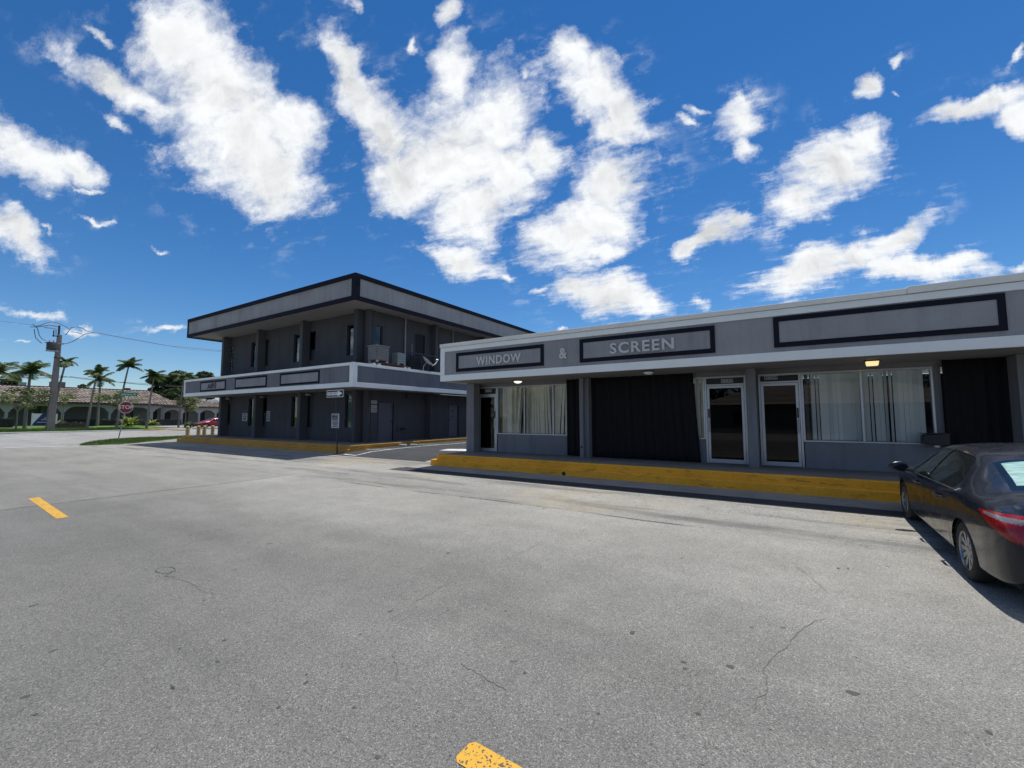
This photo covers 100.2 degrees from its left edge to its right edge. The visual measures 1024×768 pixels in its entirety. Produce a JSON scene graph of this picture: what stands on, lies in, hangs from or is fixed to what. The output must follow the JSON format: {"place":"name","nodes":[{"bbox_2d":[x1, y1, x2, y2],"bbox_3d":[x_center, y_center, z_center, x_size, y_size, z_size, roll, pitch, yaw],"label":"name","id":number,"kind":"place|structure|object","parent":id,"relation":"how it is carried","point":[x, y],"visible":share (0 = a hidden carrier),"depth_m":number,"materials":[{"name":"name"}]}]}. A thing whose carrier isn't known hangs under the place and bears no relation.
{"place":"outdoors","nodes":[
{"label":"outdoors","id":0,"kind":"place"},
{"bbox_2d":[0,425,149,431],"bbox_3d":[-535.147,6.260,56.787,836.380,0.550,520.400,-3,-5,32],"label":"lawn","id":1,"kind":"structure","parent":0,"point":[33,426],"depth_m":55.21,"materials":[{"name":"green plant"}]},
{"bbox_2d":[0,417,15,427],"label":"hedge","id":2,"kind":"object","parent":1,"relation":"on","point":[6,423],"visible":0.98,"depth_m":51.84,"materials":[{"name":"green plant"}]},
{"bbox_2d":[0,380,18,384],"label":"tree","id":3,"kind":"object","parent":1,"relation":"on","point":[8,382],"visible":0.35,"depth_m":66.42,"materials":[{"name":"green plant"}]},
{"bbox_2d":[0,362,21,382],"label":"palm tree","id":4,"kind":"object","parent":1,"relation":"on","point":[3,367],"visible":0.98,"depth_m":43.07,"materials":[{"name":"green plant"}]},
{"bbox_2d":[0,360,51,427],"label":"palm tree","id":5,"kind":"object","parent":1,"relation":"on","point":[31,368],"visible":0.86,"depth_m":49.87,"materials":[{"name":"green plant"}]},
{"bbox_2d":[0,387,52,430],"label":"tree","id":6,"kind":"object","parent":1,"relation":"on","point":[27,394],"visible":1,"depth_m":43.84,"materials":[{"name":"green plant"}]},
{"bbox_2d":[30,413,57,428],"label":"estate sign","id":7,"kind":"object","parent":1,"relation":"on","point":[38,419],"visible":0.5,"depth_m":48.64,"materials":[{"name":"white paint"}]},
{"bbox_2d":[33,322,94,429],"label":"utility pole","id":8,"kind":"object","parent":1,"relation":"on","point":[53,346],"visible":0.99,"depth_m":45.70,"materials":[{"name":"wood"}]},
{"bbox_2d":[63,376,183,385],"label":"power line","id":9,"kind":"object","parent":8,"relation":"attached to","point":[124,382],"visible":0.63,"depth_m":50.80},
{"bbox_2d":[76,377,180,386],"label":"power line","id":10,"kind":"object","parent":8,"relation":"attached to","point":[129,383],"visible":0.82,"depth_m":51.03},
{"bbox_2d":[87,331,221,350],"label":"power line","id":11,"kind":"object","parent":8,"relation":"attached to","point":[154,343],"visible":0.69,"depth_m":52.73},
{"bbox_2d":[96,332,221,351],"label":"power line","id":12,"kind":"object","parent":8,"relation":"attached to","point":[161,344],"visible":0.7,"depth_m":53.37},
{"bbox_2d":[54,356,78,400],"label":"palm tree","id":13,"kind":"object","parent":1,"relation":"on","point":[64,363],"visible":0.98,"depth_m":46.43,"materials":[{"name":"green plant"}]},
{"bbox_2d":[58,392,77,422],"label":"tree","id":14,"kind":"object","parent":1,"relation":"on","point":[63,398],"visible":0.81,"depth_m":53.42,"materials":[{"name":"green plant"}]},
{"bbox_2d":[55,421,85,427],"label":"hedge","id":15,"kind":"object","parent":1,"relation":"on","point":[70,425],"visible":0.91,"depth_m":52.26,"materials":[{"name":"green plant"}]},
{"bbox_2d":[57,417,99,425],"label":"hedge","id":16,"kind":"object","parent":1,"relation":"on","point":[92,422],"visible":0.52,"depth_m":57.94,"materials":[{"name":"green plant"}]},
{"bbox_2d":[83,364,109,429],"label":"palm tree","id":17,"kind":"object","parent":1,"relation":"on","point":[99,369],"visible":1,"depth_m":48.43,"materials":[{"name":"green plant"}]},
{"bbox_2d":[86,372,115,425],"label":"palm tree","id":18,"kind":"object","parent":1,"relation":"on","point":[100,384],"visible":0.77,"depth_m":59.24,"materials":[{"name":"green plant"}]},
{"bbox_2d":[0,384,218,425],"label":"arcade building","id":19,"kind":"structure","parent":1,"relation":"on","point":[161,407],"depth_m":66.30,"materials":[{"name":"beige paint"}]},
{"bbox_2d":[49,382,65,386],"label":"rooftop unit","id":20,"kind":"object","parent":19,"relation":"on","point":[63,384],"visible":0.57,"depth_m":63.89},
{"bbox_2d":[149,410,156,419],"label":"window","id":21,"kind":"structure","parent":19,"relation":"in","point":[155,412],"depth_m":72.43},
{"bbox_2d":[164,412,170,419],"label":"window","id":22,"kind":"structure","parent":19,"relation":"in","point":[167,415],"depth_m":73.88,"materials":[{"name":"glass"}]},
{"bbox_2d":[183,412,187,423],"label":"door","id":23,"kind":"structure","parent":19,"relation":"in","point":[184,412],"depth_m":76.17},
{"bbox_2d":[200,412,204,420],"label":"door","id":24,"kind":"structure","parent":19,"relation":"in","point":[202,415],"depth_m":78.30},
{"bbox_2d":[93,390,139,408],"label":"tree","id":25,"kind":"object","parent":1,"relation":"on","point":[115,396],"visible":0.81,"depth_m":50.96,"materials":[{"name":"green plant"}]},
{"bbox_2d":[115,357,143,428],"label":"palm tree","id":26,"kind":"object","parent":1,"relation":"on","point":[131,363],"visible":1,"depth_m":50.86,"materials":[{"name":"green plant"}]},
{"bbox_2d":[0,429,217,447],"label":"cross road","id":27,"kind":"structure","parent":0,"point":[22,440],"depth_m":34.85,"materials":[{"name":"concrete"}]},
{"bbox_2d":[118,425,172,427],"bbox_3d":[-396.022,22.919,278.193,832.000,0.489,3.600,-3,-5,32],"label":"lawn","id":28,"kind":"structure","parent":0,"point":[139,426],"depth_m":58.81,"materials":[{"name":"green plant"}]},
{"bbox_2d":[77,384,89,387],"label":"tree","id":29,"kind":"object","parent":28,"relation":"on","point":[82,386],"visible":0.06,"depth_m":74.93,"materials":[{"name":"green plant"}]},
{"bbox_2d":[114,416,143,425],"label":"shrub","id":30,"kind":"object","parent":28,"relation":"on","point":[129,421],"visible":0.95,"depth_m":58.83,"materials":[{"name":"green plant"}]},
{"bbox_2d":[99,418,181,425],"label":"hedge","id":31,"kind":"object","parent":28,"relation":"on","point":[109,422],"visible":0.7,"depth_m":64.48,"materials":[{"name":"green plant"}]},
{"bbox_2d":[0,445,295,509],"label":"road","id":32,"kind":"structure","parent":0,"point":[55,474],"depth_m":12.70,"materials":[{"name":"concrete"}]},
{"bbox_2d":[148,425,217,429],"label":"driveway","id":33,"kind":"structure","parent":0,"point":[182,427],"depth_m":56.62,"materials":[{"name":"concrete"}]},
{"bbox_2d":[145,419,158,425],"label":"shrub","id":34,"kind":"object","parent":33,"relation":"on","point":[153,422],"visible":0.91,"depth_m":61.97,"materials":[{"name":"green plant"}]},
{"bbox_2d":[140,369,169,428],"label":"palm tree","id":35,"kind":"object","parent":33,"relation":"on","point":[151,374],"visible":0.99,"depth_m":52.83,"materials":[{"name":"green plant"}]},
{"bbox_2d":[171,372,197,427],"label":"palm tree","id":36,"kind":"object","parent":33,"relation":"on","point":[184,375],"visible":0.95,"depth_m":57.04,"materials":[{"name":"green plant"}]},
{"bbox_2d":[174,395,202,426],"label":"tree","id":37,"kind":"object","parent":33,"relation":"on","point":[185,402],"visible":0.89,"depth_m":58.20,"materials":[{"name":"green plant"}]},
{"bbox_2d":[185,421,193,427],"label":"shrub","id":38,"kind":"object","parent":33,"relation":"on","point":[191,424],"visible":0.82,"depth_m":56.56,"materials":[{"name":"green plant"}]},
{"bbox_2d":[194,418,217,427],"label":"parked car","id":39,"kind":"object","parent":33,"relation":"on","point":[209,422],"visible":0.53,"depth_m":55.90,"materials":[{"name":"red paint"}]},
{"bbox_2d":[188,435,465,444],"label":"pavement","id":40,"kind":"structure","parent":0,"point":[292,440],"depth_m":22.18,"materials":[{"name":"concrete"}]},
{"bbox_2d":[183,272,535,442],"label":"two storey building","id":41,"kind":"structure","parent":40,"relation":"on","point":[289,359],"depth_m":22.85,"materials":[{"name":"grey paint"}]},
{"bbox_2d":[242,413,247,420],"bbox_3d":[-16.634,2.062,26.663,0.620,0.470,0.012,-3,-5,32],"label":"notice","id":42,"kind":"object","parent":41,"relation":"attached to","point":[244,416],"visible":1,"depth_m":26.66,"materials":[{"name":"paper"}]},
{"bbox_2d":[249,398,253,425],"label":"window","id":43,"kind":"structure","parent":41,"relation":"in","point":[253,398],"depth_m":26.55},
{"bbox_2d":[252,342,255,366],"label":"window","id":44,"kind":"structure","parent":41,"relation":"in","point":[253,342],"depth_m":26.83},
{"bbox_2d":[262,398,266,425],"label":"window","id":45,"kind":"structure","parent":41,"relation":"in","point":[264,413],"depth_m":25.70,"materials":[{"name":"glass"}]},
{"bbox_2d":[265,340,268,365],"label":"window","id":46,"kind":"structure","parent":41,"relation":"in","point":[267,341],"depth_m":25.97,"materials":[{"name":"glass"}]},
{"bbox_2d":[266,411,269,420],"bbox_3d":[-14.350,1.893,25.213,0.360,0.600,0.012,-3,-5,32],"label":"notice","id":47,"kind":"object","parent":41,"relation":"attached to","point":[268,416],"visible":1,"depth_m":25.20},
{"bbox_2d":[292,396,297,426],"bbox_3d":[-12.049,1.544,23.907,0.590,1.690,0.060,-3,-5,32],"label":"window","id":48,"kind":"structure","parent":41,"relation":"in","point":[296,396],"depth_m":24.03,"materials":[{"name":"glass"}]},
{"bbox_2d":[294,334,299,361],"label":"window","id":49,"kind":"structure","parent":41,"relation":"in","point":[296,354],"depth_m":24.28,"materials":[{"name":"glass"}]},
{"bbox_2d":[307,396,313,426],"bbox_3d":[-10.856,1.484,23.148,0.700,1.690,0.060,-3,-5,32],"label":"window","id":50,"kind":"structure","parent":41,"relation":"in","point":[310,399],"depth_m":23.22,"materials":[{"name":"glass"}]},
{"bbox_2d":[309,331,315,359],"bbox_3d":[-10.861,-2.075,23.420,0.700,1.590,0.060,-3,-5,32],"label":"window","id":51,"kind":"structure","parent":41,"relation":"in","point":[312,352],"depth_m":23.49,"materials":[{"name":"glass"}]},
{"bbox_2d":[346,394,351,427],"bbox_3d":[-8.058,1.345,21.368,0.580,1.690,0.060,-3,-5,32],"label":"window","id":52,"kind":"structure","parent":41,"relation":"in","point":[349,396],"depth_m":21.45,"materials":[{"name":"glass"}]},
{"bbox_2d":[348,324,353,355],"bbox_3d":[-8.063,-2.215,21.639,0.580,1.590,0.060,-3,-5,32],"label":"window","id":53,"kind":"structure","parent":41,"relation":"in","point":[352,324],"depth_m":21.78,"materials":[{"name":"glass"}]},
{"bbox_2d":[371,405,376,411],"bbox_3d":[-6.720,1.197,20.838,0.012,0.360,0.350,-3,-5,32],"label":"wall sign","id":54,"kind":"object","parent":41,"relation":"attached to","point":[373,408],"visible":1,"depth_m":20.84,"materials":[{"name":"metal"}]},
{"bbox_2d":[375,325,381,344],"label":"window","id":55,"kind":"structure","parent":41,"relation":"in","point":[375,325],"depth_m":21.51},
{"bbox_2d":[377,401,394,441],"bbox_3d":[-6.349,1.867,21.472,0.145,1.980,1.040,-3,-5,32],"label":"door","id":56,"kind":"structure","parent":41,"relation":"in","point":[385,411],"depth_m":21.50,"materials":[{"name":"grey paint"}]},
{"bbox_2d":[366,362,410,368],"bbox_3d":[-5.936,-0.804,20.546,0.620,0.285,2.310,-3,-5,32],"label":"roof stand","id":57,"kind":"object","parent":41,"relation":"on","point":[390,365],"visible":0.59,"depth_m":20.55,"materials":[{"name":"metal"}]},
{"bbox_2d":[367,344,389,362],"bbox_3d":[-6.253,-1.384,20.073,0.680,0.790,0.780,-3,-5,32],"label":"air conditioner","id":58,"kind":"object","parent":57,"relation":"on","point":[378,353],"visible":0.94,"depth_m":19.82,"materials":[{"name":"metal"}]},
{"bbox_2d":[392,353,405,365],"bbox_3d":[-5.573,-1.210,21.115,0.435,0.600,0.515,-3,-5,32],"label":"air conditioner","id":59,"kind":"object","parent":57,"relation":"on","point":[398,358],"visible":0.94,"depth_m":20.96,"materials":[{"name":"metal"}]},
{"bbox_2d":[414,333,424,356],"bbox_3d":[-5.133,-1.734,23.665,0.145,2.070,0.820,-3,-5,32],"label":"door","id":60,"kind":"structure","parent":41,"relation":"in","point":[419,344],"depth_m":23.71,"materials":[{"name":"grey paint"}]},
{"bbox_2d":[419,356,437,371],"bbox_3d":[-4.400,-1.044,22.277,0.665,0.816,1.192,-3,-5,32],"label":"satellite dish","id":61,"kind":"object","parent":41,"relation":"on","point":[427,361],"visible":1,"depth_m":22.16,"materials":[{"name":"metal"}]},
{"bbox_2d":[448,404,458,435],"bbox_3d":[-3.557,2.181,25.835,0.145,1.910,0.980,-3,-5,32],"label":"door","id":62,"kind":"structure","parent":41,"relation":"in","point":[453,409],"depth_m":25.87,"materials":[{"name":"grey paint"}]},
{"bbox_2d":[0,439,958,559],"bbox_3d":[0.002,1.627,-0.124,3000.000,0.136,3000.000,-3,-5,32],"label":"ground","id":63,"kind":"structure","parent":0,"point":[921,537],"depth_m":8.25,"materials":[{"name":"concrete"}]},
{"bbox_2d":[0,430,143,433],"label":"kerb","id":64,"kind":"structure","parent":63,"relation":"on","point":[63,431],"depth_m":44.16,"materials":[{"name":"concrete"}]},
{"bbox_2d":[80,434,216,444],"bbox_3d":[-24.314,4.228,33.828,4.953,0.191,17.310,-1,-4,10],"label":"grass verge","id":65,"kind":"object","parent":63,"relation":"on","point":[127,443],"depth_m":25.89,"materials":[{"name":"plant"}]},
{"bbox_2d":[118,392,137,439],"bbox_3d":[-25.437,2.204,28.306,0.928,3.279,0.187,2,-5,-28],"label":"stop sign","id":66,"kind":"object","parent":65,"relation":"on","point":[125,407],"visible":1,"depth_m":28.30,"materials":[{"name":"metal"}]},
{"bbox_2d":[144,428,185,430],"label":"kerb","id":67,"kind":"structure","parent":63,"relation":"on","point":[163,429],"depth_m":50.37,"materials":[{"name":"yellow paint"}]},
{"bbox_2d":[146,370,205,398],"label":"tree","id":68,"kind":"object","parent":63,"relation":"on","point":[169,383],"visible":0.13,"depth_m":89.67,"materials":[{"name":"green plant"}]},
{"bbox_2d":[159,387,200,399],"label":"tree","id":69,"kind":"object","parent":63,"relation":"on","point":[174,393],"visible":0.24,"depth_m":82.38,"materials":[{"name":"green plant"}]},
{"bbox_2d":[185,426,189,435],"bbox_3d":[-21.286,3.245,28.097,0.218,1.000,0.224,-3,-5,32],"label":"bollard","id":70,"kind":"object","parent":63,"relation":"on","point":[187,432],"visible":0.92,"depth_m":28.04,"materials":[{"name":"paint"}]},
{"bbox_2d":[196,426,200,435],"bbox_3d":[-20.952,3.285,28.619,0.218,1.000,0.224,-3,-5,32],"label":"bollard","id":71,"kind":"object","parent":63,"relation":"on","point":[198,431],"visible":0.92,"depth_m":28.55,"materials":[{"name":"paint"}]},
{"bbox_2d":[191,371,214,400],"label":"tree","id":72,"kind":"object","parent":63,"relation":"on","point":[202,374],"visible":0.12,"depth_m":98.43,"materials":[{"name":"green plant"}]},
{"bbox_2d":[202,426,206,435],"bbox_3d":[-20.769,3.306,28.904,0.218,1.000,0.224,-3,-5,32],"label":"bollard","id":73,"kind":"object","parent":63,"relation":"on","point":[204,428],"visible":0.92,"depth_m":28.83,"materials":[{"name":"paint"}]},
{"bbox_2d":[211,426,214,434],"bbox_3d":[-20.500,3.338,29.325,0.218,1.000,0.224,-3,-5,32],"label":"bollard","id":74,"kind":"object","parent":63,"relation":"on","point":[212,430],"visible":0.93,"depth_m":29.26,"materials":[{"name":"paint"}]},
{"bbox_2d":[163,442,335,454],"bbox_3d":[-14.431,3.355,22.363,17.200,0.150,0.690,-3,-5,32],"label":"gutter","id":75,"kind":"object","parent":63,"relation":"on","point":[296,451],"visible":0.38,"depth_m":21.14,"materials":[{"name":"concrete"}]},
{"bbox_2d":[177,435,465,452],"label":"kerb","id":76,"kind":"structure","parent":63,"relation":"on","point":[317,447],"depth_m":21.03,"materials":[{"name":"yellow paint"}]},
{"bbox_2d":[327,390,343,453],"bbox_3d":[-7.601,1.634,18.353,1.160,2.756,0.076,-3,-5,32],"label":"one way sign post","id":77,"kind":"object","parent":63,"relation":"on","point":[335,417],"visible":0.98,"depth_m":18.31,"materials":[{"name":"metal"}]},
{"bbox_2d":[326,455,430,463],"bbox_3d":[-5.113,2.786,15.983,6.200,0.001,0.340,-3,-5,32],"label":"gutter","id":78,"kind":"object","parent":63,"relation":"on","point":[380,459],"visible":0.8,"depth_m":15.67,"materials":[{"name":"concrete"}]},
{"bbox_2d":[331,440,465,461],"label":"parking lot","id":79,"kind":"structure","parent":63,"relation":"on","point":[424,452],"depth_m":17.65,"materials":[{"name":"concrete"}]},
{"bbox_2d":[344,443,465,461],"bbox_3d":[-1.346,3.083,21.479,5.972,0.203,12.950,-3,-5,32],"label":"parking lot marking","id":80,"kind":"object","parent":79,"relation":"on","point":[428,445],"visible":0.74,"depth_m":18.08,"materials":[{"name":"white paint"}]},
{"bbox_2d":[404,464,902,511],"bbox_3d":[4.914,2.284,8.615,19.150,0.142,0.820,-3,-5,32],"label":"gutter","id":81,"kind":"object","parent":63,"relation":"on","point":[872,504],"visible":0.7,"depth_m":9.16,"materials":[{"name":"concrete"}]},
{"bbox_2d":[392,467,905,517],"bbox_3d":[4.506,2.208,8.120,19.300,0.015,0.458,-3,-5,32],"label":"gutter tar strip","id":82,"kind":"object","parent":81,"relation":"on","point":[792,504],"visible":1,"depth_m":8.71,"materials":[{"name":"asphalt"}]},
{"bbox_2d":[431,451,900,502],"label":"kerb","id":83,"kind":"structure","parent":63,"relation":"on","point":[877,490],"depth_m":9.59,"materials":[{"name":"yellow paint"}]},
{"bbox_2d":[440,272,1023,471],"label":"shop building","id":84,"kind":"structure","parent":63,"relation":"on","point":[750,367],"depth_m":10.02,"materials":[{"name":"grey paint"}]},
{"bbox_2d":[480,387,497,451],"bbox_3d":[-0.863,1.240,15.167,0.830,2.255,0.175,-3,-5,32],"label":"door","id":85,"kind":"structure","parent":84,"relation":"in","point":[488,405],"depth_m":15.14,"materials":[{"name":"glass"}]},
{"bbox_2d":[497,384,566,435],"bbox_3d":[0.640,0.864,14.263,2.695,1.645,0.125,-3,-5,32],"label":"window","id":86,"kind":"structure","parent":84,"relation":"in","point":[553,385],"depth_m":14.33,"materials":[{"name":"metal"}]},
{"bbox_2d":[503,385,566,433],"bbox_3d":[0.741,0.851,14.334,2.520,1.600,0.082,-3,-5,32],"label":"vertical blind","id":87,"kind":"object","parent":84,"relation":"hanging from","point":[512,408],"visible":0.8,"depth_m":14.32,"materials":[{"name":"fabric"}]},
{"bbox_2d":[566,379,579,455],"bbox_3d":[1.977,1.031,13.260,0.601,2.355,0.078,-3,-5,32],"label":"curtain","id":88,"kind":"object","parent":84,"relation":"hanging from","point":[573,423],"visible":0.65,"depth_m":13.30,"materials":[{"name":"black fabric"}]},
{"bbox_2d":[591,373,700,461],"bbox_3d":[3.611,0.945,12.158,3.174,2.356,0.083,-3,-5,32],"label":"curtain","id":89,"kind":"object","parent":84,"relation":"hanging from","point":[650,417],"visible":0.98,"depth_m":12.05,"materials":[{"name":"black fabric"}]},
{"bbox_2d":[642,370,654,374],"bbox_3d":[3.454,-0.286,10.838,0.300,0.110,0.300,-3,-5,32],"label":"ceiling lamp","id":90,"kind":"object","parent":84,"relation":"attached to","point":[648,372],"visible":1,"depth_m":10.74,"materials":[{"name":"glass"}]},
{"bbox_2d":[696,379,703,436],"bbox_3d":[5.098,0.634,11.560,0.181,1.600,0.060,-3,-5,32],"label":"vertical blind","id":91,"kind":"object","parent":84,"relation":"hanging from","point":[700,412],"visible":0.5,"depth_m":11.57,"materials":[{"name":"fabric"}]},
{"bbox_2d":[694,377,705,438],"bbox_3d":[5.040,0.644,11.463,0.245,1.645,0.125,-3,-5,32],"label":"window","id":92,"kind":"structure","parent":84,"relation":"in","point":[695,385],"depth_m":11.41,"materials":[{"name":"metal"}]},
{"bbox_2d":[704,375,748,464],"bbox_3d":[5.543,0.921,11.090,0.970,2.255,0.175,-3,-5,32],"label":"door","id":93,"kind":"structure","parent":84,"relation":"in","point":[725,396],"depth_m":11.08,"materials":[{"name":"glass"}]},
{"bbox_2d":[758,373,804,467],"bbox_3d":[6.552,0.870,10.448,0.885,2.255,0.175,-3,-5,32],"label":"door","id":94,"kind":"structure","parent":84,"relation":"in","point":[781,420],"depth_m":10.44,"materials":[{"name":"metal"}]},
{"bbox_2d":[804,374,812,439],"bbox_3d":[7.120,0.553,10.282,0.141,1.560,0.063,-6,-7,54],"label":"curtain","id":95,"kind":"object","parent":84,"relation":"attached to","point":[807,407],"visible":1,"depth_m":10.27,"materials":[{"name":"fabric"}]},
{"bbox_2d":[810,369,925,441],"bbox_3d":[8.022,0.488,9.701,2.043,1.600,0.066,-3,-5,32],"label":"vertical blind","id":96,"kind":"object","parent":84,"relation":"hanging from","point":[848,400],"visible":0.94,"depth_m":9.67,"materials":[{"name":"fabric"}]},
{"bbox_2d":[800,366,936,444],"bbox_3d":[7.916,0.500,9.633,2.310,1.645,0.125,-3,-5,32],"label":"window","id":97,"kind":"structure","parent":84,"relation":"in","point":[909,368],"depth_m":9.58,"materials":[{"name":"metal"}]},
{"bbox_2d":[863,359,880,365],"bbox_3d":[7.471,-0.438,8.885,0.260,0.116,0.200,-3,-5,32],"label":"ceiling lamp","id":98,"kind":"object","parent":84,"relation":"attached to","point":[874,362],"visible":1,"depth_m":8.82,"materials":[{"name":"white"}]},
{"bbox_2d":[920,433,949,446],"bbox_3d":[8.698,1.156,8.806,0.420,0.290,0.250,-3,-5,32],"label":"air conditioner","id":99,"kind":"object","parent":84,"relation":"attached to","point":[937,439],"visible":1,"depth_m":8.73,"materials":[{"name":"black metal"}]},
{"bbox_2d":[941,357,1013,445],"bbox_3d":[9.317,0.661,8.549,0.963,2.355,0.077,-3,-5,32],"label":"curtain","id":100,"kind":"object","parent":84,"relation":"hanging from","point":[977,400],"visible":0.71,"depth_m":8.57,"materials":[{"name":"black fabric"}]},
{"bbox_2d":[0,475,1023,767],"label":"road","id":101,"kind":"structure","parent":0,"point":[316,591],"depth_m":3.25,"materials":[{"name":"asphalt"}]},
{"bbox_2d":[28,497,67,517],"bbox_3d":[-8.836,2.328,8.127,3.101,0.001,0.160,-3,-5,36],"label":"road marking","id":102,"kind":"object","parent":101,"relation":"on","point":[49,508],"visible":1,"depth_m":7.97,"materials":[{"name":"yellow paint"}]},
{"bbox_2d":[3,467,702,527],"bbox_3d":[-7.806,1.935,3.170,14.492,0.026,17.176,-3,-5,32],"label":"road seam","id":103,"kind":"object","parent":101,"relation":"on","point":[428,492],"visible":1,"depth_m":8.63,"materials":[{"name":"asphalt"}]},
{"bbox_2d":[76,509,824,712],"bbox_3d":[-2.146,2.090,5.114,10.379,0.001,3.356,-2,-5,21],"label":"road crack","id":104,"kind":"object","parent":101,"relation":"on","point":[504,688],"visible":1,"depth_m":3.12,"materials":[{"name":"asphalt"}]},
{"bbox_2d":[456,742,521,767],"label":"road marking","id":105,"kind":"object","parent":101,"relation":"on","point":[474,755],"visible":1,"depth_m":2.12,"materials":[{"name":"yellow paint"}]},
{"bbox_2d":[21,475,992,764],"bbox_3d":[-0.086,2.092,5.749,12.486,0.088,8.450,-3,-5,32],"label":"road stain","id":106,"kind":"object","parent":101,"relation":"on","point":[523,673],"visible":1,"depth_m":2.73,"materials":[{"name":"asphalt"}]},
{"bbox_2d":[888,443,1023,590],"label":"parked car","id":107,"kind":"object","parent":101,"relation":"on","point":[970,497],"visible":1,"depth_m":4.53,"materials":[{"name":"black paint"}]},
{"bbox_2d":[0,0,1023,398],"label":"sky","id":108,"kind":"structure","parent":0,"point":[537,166],"materials":[{"name":"blue"}]},
{"bbox_2d":[447,451,898,481],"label":"pavement","id":109,"kind":"structure","parent":0,"point":[840,473],"depth_m":10.38,"materials":[{"name":"concrete"}]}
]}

